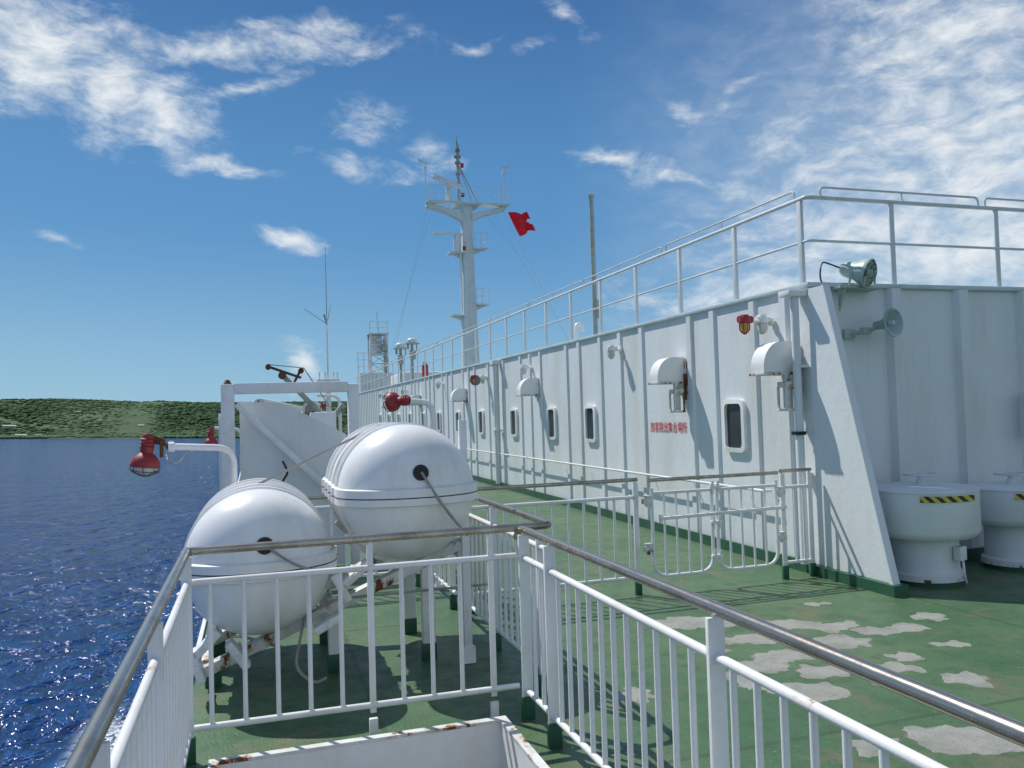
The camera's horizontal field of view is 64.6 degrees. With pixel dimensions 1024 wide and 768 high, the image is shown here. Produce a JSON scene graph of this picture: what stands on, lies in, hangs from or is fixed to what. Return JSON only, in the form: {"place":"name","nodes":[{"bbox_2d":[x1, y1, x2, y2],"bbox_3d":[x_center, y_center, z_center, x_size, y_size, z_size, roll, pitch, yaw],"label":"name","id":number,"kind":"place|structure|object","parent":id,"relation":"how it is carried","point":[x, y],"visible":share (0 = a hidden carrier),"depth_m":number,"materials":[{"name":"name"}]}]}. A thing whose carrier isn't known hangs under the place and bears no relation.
{"place":"outdoors","nodes":[
{"label":"outdoors","id":0,"kind":"place"},
{"bbox_2d":[0,438,240,767],"bbox_3d":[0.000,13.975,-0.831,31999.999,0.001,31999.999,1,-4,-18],"label":"sea","id":1,"kind":"structure","parent":0,"point":[94,533],"depth_m":83.32,"materials":[{"name":"liquid"}]},
{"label":"ship hull","id":2,"kind":"structure","parent":1,"relation":"on","visible":0},
{"bbox_2d":[186,476,1023,767],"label":"deck","id":3,"kind":"structure","parent":2,"relation":"on","point":[965,641],"depth_m":5.44,"materials":[{"name":"green paint"}]},
{"bbox_2d":[64,547,195,767],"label":"railing","id":4,"kind":"object","parent":3,"relation":"on","point":[157,730],"visible":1,"depth_m":2.81,"materials":[{"name":"metal"}]},
{"bbox_2d":[129,433,241,637],"bbox_3d":[-2.545,1.202,6.402,0.896,1.620,0.221,2,-4,-25],"label":"deck lamp","id":5,"kind":"object","parent":3,"relation":"on","point":[145,460],"visible":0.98,"depth_m":6.31,"materials":[{"name":"metal"}]},
{"bbox_2d":[193,471,240,678],"bbox_3d":[-8.856,2.935,26.463,0.030,0.160,76.000,-1,-2,-18],"label":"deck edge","id":6,"kind":"object","parent":3,"relation":"attached to","point":[202,631],"visible":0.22,"depth_m":6.55,"materials":[{"name":"white paint"}]},
{"bbox_2d":[204,426,240,467],"bbox_3d":[-3.932,1.398,11.082,0.521,1.645,0.192,-1,-2,-18],"label":"deck lamp","id":7,"kind":"object","parent":3,"relation":"on","point":[210,439],"visible":0.31,"depth_m":11.02,"materials":[{"name":"red metal"}]},
{"bbox_2d":[218,380,359,564],"bbox_3d":[-2.617,1.044,9.536,1.535,2.170,0.970,-1,-2,-18],"label":"boarding frame","id":8,"kind":"object","parent":3,"relation":"on","point":[276,438],"visible":0.61,"depth_m":9.21,"materials":[{"name":"white paint"}]},
{"bbox_2d":[254,398,323,411],"bbox_3d":[-3.768,1.293,14.500,1.602,2.112,0.220,-1,-2,-18],"label":"boat davit","id":9,"kind":"object","parent":3,"relation":"on","point":[296,407],"visible":0.12,"depth_m":14.32,"materials":[{"name":"white paint"}]},
{"bbox_2d":[265,364,345,428],"bbox_3d":[-2.940,0.955,11.627,1.105,2.508,0.400,-1,-2,-18],"label":"boat davit","id":10,"kind":"object","parent":3,"relation":"on","point":[326,418],"visible":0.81,"depth_m":11.56,"materials":[{"name":"white paint"}]},
{"bbox_2d":[302,400,321,415],"bbox_3d":[-3.011,1.252,12.532,0.850,1.978,1.510,-1,-2,-18],"label":"boat winch","id":11,"kind":"object","parent":3,"relation":"on","point":[307,409],"visible":0.15,"depth_m":11.85,"materials":[{"name":"white paint"}]},
{"bbox_2d":[305,249,339,411],"bbox_3d":[-6.892,-1.056,29.363,1.206,7.950,0.300,-1,-2,-18],"label":"whip antenna","id":12,"kind":"object","parent":3,"relation":"on","point":[328,400],"visible":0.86,"depth_m":29.39,"materials":[{"name":"white paint"}]},
{"bbox_2d":[317,394,341,431],"bbox_3d":[-2.902,1.195,12.661,0.510,2.095,0.234,-1,-2,-18],"label":"deck lamp","id":13,"kind":"object","parent":3,"relation":"on","point":[323,405],"visible":0.26,"depth_m":12.74,"materials":[{"name":"white metal"}]},
{"bbox_2d":[193,420,487,687],"bbox_3d":[-1.202,1.121,5.777,2.012,1.680,1.140,-1,-2,-18],"label":"liferaft rack","id":14,"kind":"object","parent":3,"relation":"on","point":[325,613],"visible":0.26,"depth_m":5.58,"materials":[{"name":"white metal"}]},
{"bbox_2d":[177,478,336,634],"bbox_3d":[-1.772,1.161,5.678,0.999,0.941,1.790,-1,-2,-18],"label":"liferaft canister","id":15,"kind":"object","parent":14,"relation":"on","point":[253,510],"visible":0.82,"depth_m":4.96,"materials":[{"name":"white plastic"}]},
{"bbox_2d":[263,437,355,482],"bbox_3d":[-1.358,0.497,5.854,0.851,0.421,0.012,1,-4,-21],"label":"lashing wire","id":16,"kind":"object","parent":15,"relation":"attached to","point":[309,460],"visible":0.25,"depth_m":5.81,"materials":[{"name":"grey metal"}]},
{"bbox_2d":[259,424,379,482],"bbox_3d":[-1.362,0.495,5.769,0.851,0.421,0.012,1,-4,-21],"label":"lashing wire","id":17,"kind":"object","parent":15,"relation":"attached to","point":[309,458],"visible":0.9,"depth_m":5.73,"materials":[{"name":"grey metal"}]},
{"bbox_2d":[322,422,477,559],"bbox_3d":[-0.868,0.755,6.013,0.999,0.941,1.774,-1,-2,-18],"label":"liferaft canister","id":18,"kind":"object","parent":14,"relation":"on","point":[387,477],"visible":0.97,"depth_m":5.27,"materials":[{"name":"white plastic"}]},
{"bbox_2d":[306,495,419,586],"bbox_3d":[-1.565,1.559,7.943,1.400,0.972,0.046,-1,-2,-18],"label":"railing","id":19,"kind":"object","parent":3,"relation":"on","point":[316,497],"visible":0.15,"depth_m":7.89,"materials":[{"name":"metal"}]},
{"bbox_2d":[188,518,551,735],"bbox_3d":[-0.715,1.362,4.471,2.034,1.082,0.185,-1,-2,-18],"label":"railing","id":20,"kind":"object","parent":3,"relation":"on","point":[373,704],"visible":0.92,"depth_m":4.39,"materials":[{"name":"metal"}]},
{"bbox_2d":[357,312,393,392],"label":"forward tower","id":21,"kind":"structure","parent":3,"relation":"on","point":[376,346],"depth_m":59.20,"materials":[{"name":"white metal"}]},
{"bbox_2d":[208,715,549,767],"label":"stair hatch","id":22,"kind":"object","parent":3,"relation":"attached to","point":[498,742],"visible":1,"depth_m":4.04,"materials":[{"name":"white paint"}]},
{"bbox_2d":[383,392,444,587],"bbox_3d":[-0.977,1.052,8.105,0.634,1.952,0.237,0,-3,1],"label":"deck lamp","id":23,"kind":"object","parent":3,"relation":"on","point":[394,401],"visible":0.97,"depth_m":8.09,"materials":[{"name":"red metal"}]},
{"bbox_2d":[391,371,444,384],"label":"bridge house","id":24,"kind":"structure","parent":3,"relation":"on","point":[407,376],"depth_m":51.25,"materials":[{"name":"white paint"}]},
{"bbox_2d":[393,343,407,382],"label":"satellite dome","id":25,"kind":"structure","parent":24,"relation":"on","point":[400,355],"depth_m":35.19,"materials":[{"name":"paint"}]},
{"bbox_2d":[405,338,418,379],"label":"satellite dome","id":26,"kind":"structure","parent":24,"relation":"on","point":[411,341],"depth_m":35.86,"materials":[{"name":"paint"}]},
{"bbox_2d":[434,554,456,609],"bbox_3d":[-2.787,1.752,14.242,0.062,1.082,15.050,-1,-2,-18],"label":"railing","id":27,"kind":"object","parent":3,"relation":"on","point":[451,579],"visible":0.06,"depth_m":7.16,"materials":[{"name":"white metal"}]},
{"bbox_2d":[391,135,580,366],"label":"radar mast","id":28,"kind":"object","parent":3,"relation":"on","point":[465,251],"visible":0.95,"depth_m":51.50,"materials":[{"name":"metal"}]},
{"bbox_2d":[508,212,535,235],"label":"flag","id":29,"kind":"object","parent":28,"relation":"attached to","point":[522,225],"visible":1,"depth_m":53.20,"materials":[{"name":"red fabric"}]},
{"bbox_2d":[458,496,546,696],"bbox_3d":[-0.123,1.391,5.888,0.062,1.082,2.200,-1,-2,-18],"label":"railing","id":30,"kind":"object","parent":3,"relation":"on","point":[537,549],"visible":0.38,"depth_m":5.66,"materials":[{"name":"metal"}]},
{"bbox_2d":[470,478,642,612],"bbox_3d":[0.380,1.424,7.256,1.691,1.078,0.038,-1,-2,-18],"label":"railing","id":31,"kind":"object","parent":3,"relation":"on","point":[638,586],"visible":0.47,"depth_m":7.35,"materials":[{"name":"metal"}]},
{"bbox_2d":[641,475,717,576],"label":"gate","id":32,"kind":"structure","parent":31,"relation":"attached to","point":[648,548],"depth_m":7.58,"materials":[{"name":"white metal"}]},
{"bbox_2d":[359,282,1023,597],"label":"deckhouse","id":33,"kind":"object","parent":3,"relation":"on","point":[936,385],"visible":0.81,"depth_m":9.01,"materials":[{"name":"white paint"}]},
{"bbox_2d":[408,413,411,422],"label":"window","id":34,"kind":"structure","parent":33,"relation":"in","point":[409,414],"depth_m":29.38,"materials":[{"name":"white paint"}]},
{"bbox_2d":[408,395,420,405],"bbox_3d":[-3.312,0.568,27.404,0.430,0.380,0.310,-1,-2,-18],"label":"vent hood","id":35,"kind":"object","parent":33,"relation":"attached to","point":[417,396],"visible":0.41,"depth_m":27.32,"materials":[{"name":"white paint"}]},
{"bbox_2d":[421,412,425,425],"bbox_3d":[-2.943,1.242,26.953,0.050,0.620,0.440,-1,-2,-18],"label":"window","id":36,"kind":"structure","parent":33,"relation":"in","point":[422,413],"depth_m":26.98,"materials":[{"name":"white paint"}]},
{"bbox_2d":[422,362,427,376],"bbox_3d":[-3.649,-0.445,34.047,0.300,0.950,0.300,-1,-2,-18],"label":"beacon case","id":37,"kind":"object","parent":33,"relation":"on","point":[423,373],"visible":0.4,"depth_m":33.96,"materials":[{"name":"red paint"}]},
{"bbox_2d":[435,381,443,388],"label":"wall lamp","id":38,"kind":"object","parent":33,"relation":"attached to","point":[438,383],"visible":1,"depth_m":23.97,"materials":[{"name":"white metal"}]},
{"bbox_2d":[437,411,441,431],"bbox_3d":[-2.219,1.145,24.666,0.050,0.620,0.440,-1,-2,-18],"label":"window","id":39,"kind":"structure","parent":33,"relation":"in","point":[439,424],"depth_m":24.66,"materials":[{"name":"white paint"}]},
{"bbox_2d":[449,388,466,402],"bbox_3d":[-1.429,0.314,21.502,0.430,0.380,0.310,-1,-2,-18],"label":"vent hood","id":40,"kind":"object","parent":33,"relation":"attached to","point":[458,395],"visible":1,"depth_m":21.40,"materials":[{"name":"white paint"}]},
{"bbox_2d":[455,411,460,432],"bbox_3d":[-1.491,1.047,22.381,0.050,0.620,0.440,-1,-2,-18],"label":"window","id":41,"kind":"structure","parent":33,"relation":"in","point":[457,413],"depth_m":22.48,"materials":[{"name":"white paint"}]},
{"bbox_2d":[470,375,486,385],"bbox_3d":[-0.814,-0.089,19.495,0.436,0.258,0.240,-1,-2,-18],"label":"wall lamp","id":42,"kind":"object","parent":33,"relation":"attached to","point":[475,380],"visible":1,"depth_m":19.41,"materials":[{"name":"white metal"}]},
{"bbox_2d":[467,449,494,453],"bbox_3d":[-2.187,1.840,24.383,0.108,0.044,12.132,-1,-2,-18],"label":"wall handrail","id":43,"kind":"object","parent":33,"relation":"attached to","point":[481,451],"depth_m":19.70,"materials":[{"name":"white metal"}]},
{"bbox_2d":[478,410,484,434],"bbox_3d":[-0.762,0.948,20.097,0.050,0.620,0.440,-1,-2,-18],"label":"window","id":44,"kind":"structure","parent":33,"relation":"in","point":[481,420],"depth_m":20.11,"materials":[{"name":"white paint"}]},
{"bbox_2d":[510,408,517,436],"bbox_3d":[0.042,0.839,17.574,0.050,0.620,0.440,-1,-2,-18],"label":"window","id":45,"kind":"structure","parent":33,"relation":"in","point":[513,411],"depth_m":17.58,"materials":[{"name":"white paint"}]},
{"bbox_2d":[520,364,531,374],"bbox_3d":[0.284,-0.295,16.386,0.230,0.219,0.132,-1,-2,-18],"label":"wall lamp","id":46,"kind":"object","parent":33,"relation":"attached to","point":[524,367],"visible":1,"depth_m":16.34,"materials":[{"name":"white metal"}]},
{"bbox_2d":[516,378,539,396],"bbox_3d":[0.316,0.078,16.028,0.430,0.380,0.310,-1,-2,-18],"label":"vent hood","id":47,"kind":"object","parent":33,"relation":"attached to","point":[529,387],"visible":1,"depth_m":15.93,"materials":[{"name":"white paint"}]},
{"bbox_2d":[547,407,557,439],"bbox_3d":[0.753,0.743,15.334,0.050,0.620,0.440,-1,-2,-18],"label":"window","id":48,"kind":"structure","parent":33,"relation":"in","point":[552,433],"depth_m":15.34,"materials":[{"name":"white paint"}]},
{"bbox_2d":[574,322,583,338],"bbox_3d":[1.530,-1.025,18.390,0.250,0.750,0.100,-1,-2,-18],"label":"goose neck vent","id":49,"kind":"object","parent":33,"relation":"on","point":[578,324],"visible":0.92,"depth_m":18.35,"materials":[{"name":"white metal"}]},
{"bbox_2d":[356,191,805,390],"bbox_3d":[-2.830,-0.742,26.705,0.048,1.023,38.500,-1,-2,-18],"label":"roof railing","id":50,"kind":"object","parent":33,"relation":"on","point":[798,202],"visible":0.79,"depth_m":12.01,"materials":[{"name":"white metal"}]},
{"bbox_2d":[800,195,822,242],"bbox_3d":[3.095,-1.704,8.355,0.250,0.494,0.108,0,-3,6],"label":"railing corner","id":51,"kind":"object","parent":50,"relation":"attached to","point":[810,197],"visible":1,"depth_m":8.34,"materials":[{"name":"grey paint"}]},
{"bbox_2d":[584,405,597,442],"bbox_3d":[1.317,0.666,13.575,0.050,0.620,0.440,-1,-2,-18],"label":"window","id":52,"kind":"structure","parent":33,"relation":"in","point":[590,411],"depth_m":13.57,"materials":[{"name":"white paint"}]},
{"bbox_2d":[588,194,598,334],"bbox_3d":[2.205,-2.832,21.835,0.312,4.550,0.320,-1,-2,-18],"label":"flag pole","id":53,"kind":"object","parent":33,"relation":"on","point":[595,304],"visible":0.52,"depth_m":21.80,"materials":[{"name":"metal"}]},
{"bbox_2d":[606,345,621,358],"bbox_3d":[1.558,-0.487,12.389,0.230,0.219,0.132,-1,-2,-18],"label":"wall lamp","id":54,"kind":"object","parent":33,"relation":"attached to","point":[611,349],"visible":1,"depth_m":12.34,"materials":[{"name":"white paint"}]},
{"bbox_2d":[500,453,771,491],"bbox_3d":[1.274,1.373,13.531,0.108,0.044,9.932,-1,-2,-18],"label":"wall handrail","id":55,"kind":"object","parent":33,"relation":"attached to","point":[708,483],"depth_m":11.89,"materials":[{"name":"white metal"}]},
{"bbox_2d":[648,357,688,412],"bbox_3d":[2.060,0.015,10.610,0.455,0.722,0.370,-1,-2,-18],"label":"vent hood","id":56,"kind":"object","parent":33,"relation":"attached to","point":[668,371],"visible":1,"depth_m":10.53,"materials":[{"name":"white paint"}]},
{"bbox_2d":[650,422,686,432],"bbox_3d":[2.132,0.589,11.082,0.006,0.158,1.021,1,-4,-18],"label":"wall lettering","id":57,"kind":"object","parent":33,"relation":"attached to","point":[661,429],"depth_m":11.11},
{"bbox_2d":[722,399,747,452],"bbox_3d":[2.611,0.492,9.509,0.050,0.620,0.440,-1,-2,-18],"label":"window","id":58,"kind":"structure","parent":33,"relation":"in","point":[734,411],"depth_m":9.51,"materials":[{"name":"white paint"}]},
{"bbox_2d":[737,314,773,334],"bbox_3d":[2.626,-0.641,8.744,0.410,0.219,0.132,-1,-2,-18],"label":"wall lamp","id":59,"kind":"object","parent":33,"relation":"attached to","point":[763,321],"visible":1,"depth_m":8.71,"materials":[{"name":"glass"}]},
{"bbox_2d":[749,341,794,410],"bbox_3d":[2.756,-0.079,8.430,0.455,0.723,0.370,-1,-2,-18],"label":"vent hood","id":60,"kind":"object","parent":33,"relation":"attached to","point":[772,359],"visible":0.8,"depth_m":8.35,"materials":[{"name":"white paint"}]},
{"bbox_2d":[819,258,883,310],"bbox_3d":[3.497,-1.014,8.255,0.615,0.530,0.403,-1,-2,-18],"label":"floodlight","id":61,"kind":"object","parent":33,"relation":"attached to","point":[863,274],"visible":0.96,"depth_m":8.21,"materials":[{"name":"green paint"}]},
{"bbox_2d":[843,308,902,338],"bbox_3d":[3.696,-0.615,8.294,0.527,0.299,0.277,-2,-4,35],"label":"horn speaker","id":62,"kind":"object","parent":33,"relation":"attached to","point":[891,322],"visible":1,"depth_m":8.24},
{"bbox_2d":[818,186,1023,285],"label":"roof railing","id":63,"kind":"object","parent":33,"relation":"on","point":[997,248],"visible":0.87,"depth_m":8.74,"materials":[{"name":"white metal"}]},
{"bbox_2d":[513,526,1023,767],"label":"railing","id":64,"kind":"object","parent":3,"relation":"on","point":[993,722],"visible":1,"depth_m":2.94,"materials":[{"name":"metal"}]},
{"bbox_2d":[779,467,815,578],"bbox_3d":[2.832,1.377,8.040,0.382,1.078,0.037,-1,-2,-18],"label":"railing","id":65,"kind":"object","parent":3,"relation":"on","point":[786,562],"visible":1,"depth_m":8.04,"materials":[{"name":"metal"}]},
{"bbox_2d":[714,471,786,570],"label":"gate","id":66,"kind":"structure","parent":65,"relation":"attached to","point":[781,536],"depth_m":7.81,"materials":[{"name":"white metal"}]},
{"bbox_2d":[658,502,786,522],"bbox_3d":[2.007,1.219,7.697,1.375,0.100,0.085,-1,-2,-18],"label":"gate locking bar","id":67,"kind":"object","parent":66,"relation":"attached to","point":[782,506],"visible":1,"depth_m":7.65,"materials":[{"name":"white paint"}]},
{"bbox_2d":[876,472,981,587],"bbox_3d":[3.923,1.363,7.746,1.000,1.022,1.003,-1,-2,-18],"label":"mushroom ventilator","id":68,"kind":"object","parent":3,"relation":"on","point":[929,525],"visible":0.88,"depth_m":7.42,"materials":[{"name":"white paint"}]},
{"bbox_2d":[968,472,1023,571],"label":"mushroom ventilator","id":69,"kind":"object","parent":3,"relation":"on","point":[1002,511],"visible":0.9,"depth_m":8.03,"materials":[{"name":"white paint"}]},
{"bbox_2d":[0,400,347,438],"bbox_3d":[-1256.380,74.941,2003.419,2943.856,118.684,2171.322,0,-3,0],"label":"island hills","id":70,"kind":"structure","parent":0,"point":[130,427],"depth_m":2080.01,"materials":[{"name":"green plant"}]},
{"bbox_2d":[2,425,15,428],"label":"house","id":71,"kind":"structure","parent":70,"relation":"on","point":[9,426],"depth_m":1888.05,"materials":[{"name":"white concrete"}]},
{"bbox_2d":[0,398,347,438],"bbox_3d":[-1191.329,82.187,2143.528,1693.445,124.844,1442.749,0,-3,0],"label":"island woods","id":72,"kind":"object","parent":70,"relation":"on","point":[171,427],"visible":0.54,"depth_m":2124.05,"materials":[{"name":"green plant"}]},
{"bbox_2d":[0,0,1023,401],"label":"sky","id":73,"kind":"structure","parent":0,"point":[178,177],"materials":[{"name":"blue"}]}
]}

